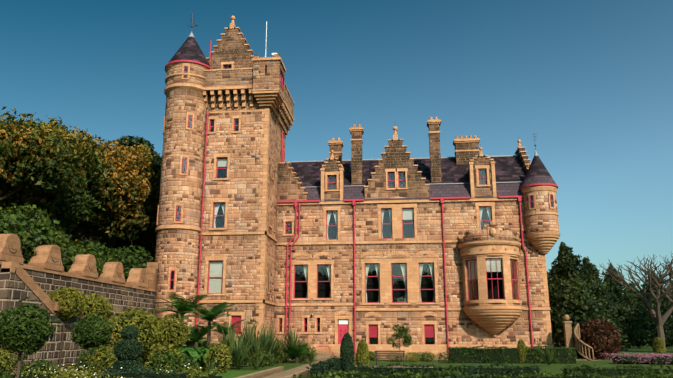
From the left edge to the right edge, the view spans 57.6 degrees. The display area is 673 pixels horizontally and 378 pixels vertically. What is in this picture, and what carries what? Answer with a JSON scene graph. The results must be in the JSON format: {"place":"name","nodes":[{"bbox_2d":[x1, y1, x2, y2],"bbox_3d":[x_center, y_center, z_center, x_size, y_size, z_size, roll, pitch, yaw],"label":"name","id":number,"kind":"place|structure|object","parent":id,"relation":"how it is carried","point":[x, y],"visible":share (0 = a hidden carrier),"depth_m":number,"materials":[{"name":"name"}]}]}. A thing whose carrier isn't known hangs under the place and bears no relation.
{"place":"outdoors","nodes":[
{"label":"outdoors","id":0,"kind":"place"},
{"bbox_2d":[0,0,672,316],"label":"sky","id":1,"kind":"structure","parent":0,"point":[593,79],"materials":[{"name":"blue"}]},
{"bbox_2d":[57,339,672,376],"bbox_3d":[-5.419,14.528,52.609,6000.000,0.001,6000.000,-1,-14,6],"label":"terrain","id":2,"kind":"structure","parent":0,"point":[550,368],"depth_m":40.57,"materials":[{"name":"green plant"}]},
{"bbox_2d":[0,264,155,374],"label":"retaining wall","id":3,"kind":"structure","parent":2,"relation":"on","point":[14,288],"depth_m":32.86,"materials":[{"name":"grey stone"}]},
{"bbox_2d":[0,234,158,336],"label":"retaining wall merlons","id":4,"kind":"object","parent":3,"relation":"on","point":[46,258],"visible":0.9,"depth_m":34.65,"materials":[{"name":"beige stone"}]},
{"bbox_2d":[2,362,201,377],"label":"flowers","id":5,"kind":"object","parent":2,"relation":"on","point":[93,367],"visible":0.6,"depth_m":20.93,"materials":[{"name":"beige plant"}]},
{"bbox_2d":[155,65,205,340],"bbox_3d":[-13.216,1.584,52.025,3.880,24.900,3.880,-1,-14,6],"label":"round turret","id":6,"kind":"object","parent":2,"relation":"on","point":[179,249],"visible":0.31,"depth_m":50.88,"materials":[{"name":"beige stone"}]},
{"bbox_2d":[195,28,293,344],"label":"rubble tower walls","id":7,"kind":"structure","parent":2,"relation":"on","point":[240,189],"depth_m":52.23,"materials":[{"name":"stone"}]},
{"bbox_2d":[0,132,540,377],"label":"hedge","id":8,"kind":"object","parent":2,"relation":"on","point":[126,330],"visible":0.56,"depth_m":24.89,"materials":[{"name":"green plant"}]},
{"bbox_2d":[199,370,343,377],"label":"lawn patches","id":9,"kind":"object","parent":2,"relation":"on","point":[230,374],"depth_m":30.73,"materials":[{"name":"green plant"}]},
{"bbox_2d":[235,353,333,377],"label":"stone kerbs","id":10,"kind":"structure","parent":2,"relation":"on","point":[268,372],"depth_m":28.40,"materials":[{"name":"beige stone"}]},
{"bbox_2d":[66,314,558,376],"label":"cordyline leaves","id":11,"kind":"object","parent":2,"relation":"on","point":[247,344],"visible":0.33,"depth_m":38.48,"materials":[{"name":"green plant"}]},
{"bbox_2d":[0,124,652,369],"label":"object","id":12,"kind":"object","parent":2,"relation":"on","point":[108,241],"depth_m":54.56,"materials":[{"name":"plant"}]},
{"bbox_2d":[0,114,160,253],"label":"autumn tree","id":13,"kind":"object","parent":12,"relation":"attached to","point":[17,164],"visible":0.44,"depth_m":43.60,"materials":[{"name":"yellow plant"}]},
{"bbox_2d":[0,107,161,245],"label":"tree","id":14,"kind":"object","parent":12,"relation":"attached to","point":[78,210],"visible":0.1,"depth_m":47.45,"materials":[{"name":"green plant"}]},
{"bbox_2d":[151,292,310,370],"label":"tree fern fronds","id":15,"kind":"object","parent":12,"relation":"attached to","point":[180,308],"visible":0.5,"depth_m":40.91,"materials":[{"name":"green plant"}]},
{"bbox_2d":[0,286,665,377],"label":"bushes","id":16,"kind":"object","parent":2,"relation":"on","point":[154,322],"visible":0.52,"depth_m":30.59,"materials":[{"name":"green plant"}]},
{"bbox_2d":[0,202,672,377],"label":"shrubs","id":17,"kind":"object","parent":2,"relation":"on","point":[123,251],"visible":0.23,"depth_m":27.18,"materials":[{"name":"green plant"}]},
{"bbox_2d":[0,140,672,377],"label":"dark shrubs","id":18,"kind":"object","parent":2,"relation":"on","point":[513,354],"visible":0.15,"depth_m":34.39,"materials":[{"name":"green plant"}]},
{"bbox_2d":[16,252,672,377],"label":"bare tree branches","id":19,"kind":"object","parent":2,"relation":"on","point":[658,320],"visible":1,"depth_m":50.91,"materials":[{"name":"brown plant"}]},
{"bbox_2d":[156,40,557,354],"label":"red window frames","id":20,"kind":"structure","parent":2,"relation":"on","point":[429,330],"depth_m":52.97,"materials":[{"name":"paint"}]},
{"bbox_2d":[171,66,552,343],"bbox_3d":[1.606,0.857,53.709,33.557,25.270,5.307,1,-14,-4],"label":"window glass","id":21,"kind":"object","parent":20,"relation":"attached to","point":[367,265],"visible":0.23,"depth_m":53.13,"materials":[{"name":"black glass"}]},
{"bbox_2d":[155,16,559,358],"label":"castle ashlar dressings","id":22,"kind":"structure","parent":2,"relation":"on","point":[494,318],"depth_m":52.63,"materials":[{"name":"beige stone"}]},
{"bbox_2d":[265,21,347,323],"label":"white fittings","id":23,"kind":"object","parent":22,"relation":"attached to","point":[343,321],"visible":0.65,"depth_m":53.45,"materials":[{"name":"white paint"}]},
{"bbox_2d":[209,74,501,292],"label":"blinds","id":24,"kind":"object","parent":22,"relation":"attached to","point":[493,266],"depth_m":50.66,"materials":[{"name":"beige fabric"}]},
{"bbox_2d":[188,32,537,187],"bbox_3d":[2.475,-6.986,57.410,31.220,13.620,11.370,-1,-14,6],"label":"lead flashing","id":25,"kind":"object","parent":22,"relation":"attached to","point":[192,35],"visible":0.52,"depth_m":56.76,"materials":[{"name":"grey metal"}]},
{"bbox_2d":[190,15,536,149],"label":"metal finials","id":26,"kind":"object","parent":22,"relation":"on","point":[195,25],"visible":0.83,"depth_m":55.94,"materials":[{"name":"grey metal"}]},
{"bbox_2d":[523,190,558,233],"bbox_3d":[17.770,1.988,53.280,2.800,4.100,2.800,-1,-14,6],"label":"corner turret","id":27,"kind":"object","parent":22,"relation":"on","point":[542,223],"visible":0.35,"depth_m":52.08,"materials":[{"name":"beige stone"}]},
{"bbox_2d":[163,65,553,343],"bbox_3d":[1.552,1.281,54.192,33.541,26.500,6.848,1,-14,-4],"label":"dark interior","id":28,"kind":"object","parent":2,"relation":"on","point":[372,269],"visible":0.15,"depth_m":54.16,"materials":[{"name":"black"}]},
{"bbox_2d":[214,203,490,238],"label":"curtains","id":29,"kind":"object","parent":28,"relation":"attached to","point":[334,212],"depth_m":54.19,"materials":[{"name":"white fabric"}]},
{"bbox_2d":[303,263,434,301],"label":"striped curtains","id":30,"kind":"object","parent":28,"relation":"attached to","point":[377,269],"depth_m":53.60,"materials":[{"name":"white fabric"}]},
{"bbox_2d":[274,124,551,344],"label":"rubble castle walls","id":31,"kind":"structure","parent":2,"relation":"on","point":[460,221],"depth_m":53.70,"materials":[{"name":"beige stone"}]},
{"bbox_2d":[168,37,556,200],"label":"castle slate roofs","id":32,"kind":"structure","parent":31,"relation":"on","point":[509,169],"depth_m":56.01,"materials":[{"name":"stone"}]},
{"bbox_2d":[263,359,598,377],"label":"paved paths","id":33,"kind":"structure","parent":2,"relation":"on","point":[288,372],"depth_m":36.56,"materials":[{"name":"beige stone"}]},
{"bbox_2d":[562,314,594,360],"bbox_3d":[18.876,11.653,47.998,1.299,3.634,2.540,1,-14,-3],"label":"stair balustrade","id":34,"kind":"object","parent":2,"relation":"on","point":[568,337],"visible":0.98,"depth_m":48.56,"materials":[{"name":"stone"}]},
{"bbox_2d":[562,318,621,359],"bbox_3d":[21.260,12.827,51.867,3.393,3.632,7.078,2,-14,-7],"label":"round bush","id":35,"kind":"object","parent":2,"relation":"on","point":[615,334],"visible":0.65,"depth_m":49.16,"materials":[{"name":"red plant"}]},
{"bbox_2d":[547,242,672,356],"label":"trees","id":36,"kind":"object","parent":2,"relation":"on","point":[578,276],"visible":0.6,"depth_m":62.02,"materials":[{"name":"green plant"}]},
{"bbox_2d":[595,352,672,363],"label":"heather flowers","id":37,"kind":"object","parent":2,"relation":"on","point":[650,356],"visible":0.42,"depth_m":41.13,"materials":[{"name":"purple plant"}]},
{"bbox_2d":[375,351,404,358],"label":"garden bench slats","id":38,"kind":"object","parent":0,"point":[389,355],"visible":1,"depth_m":38.48,"materials":[{"name":"brown wood"}]}
]}

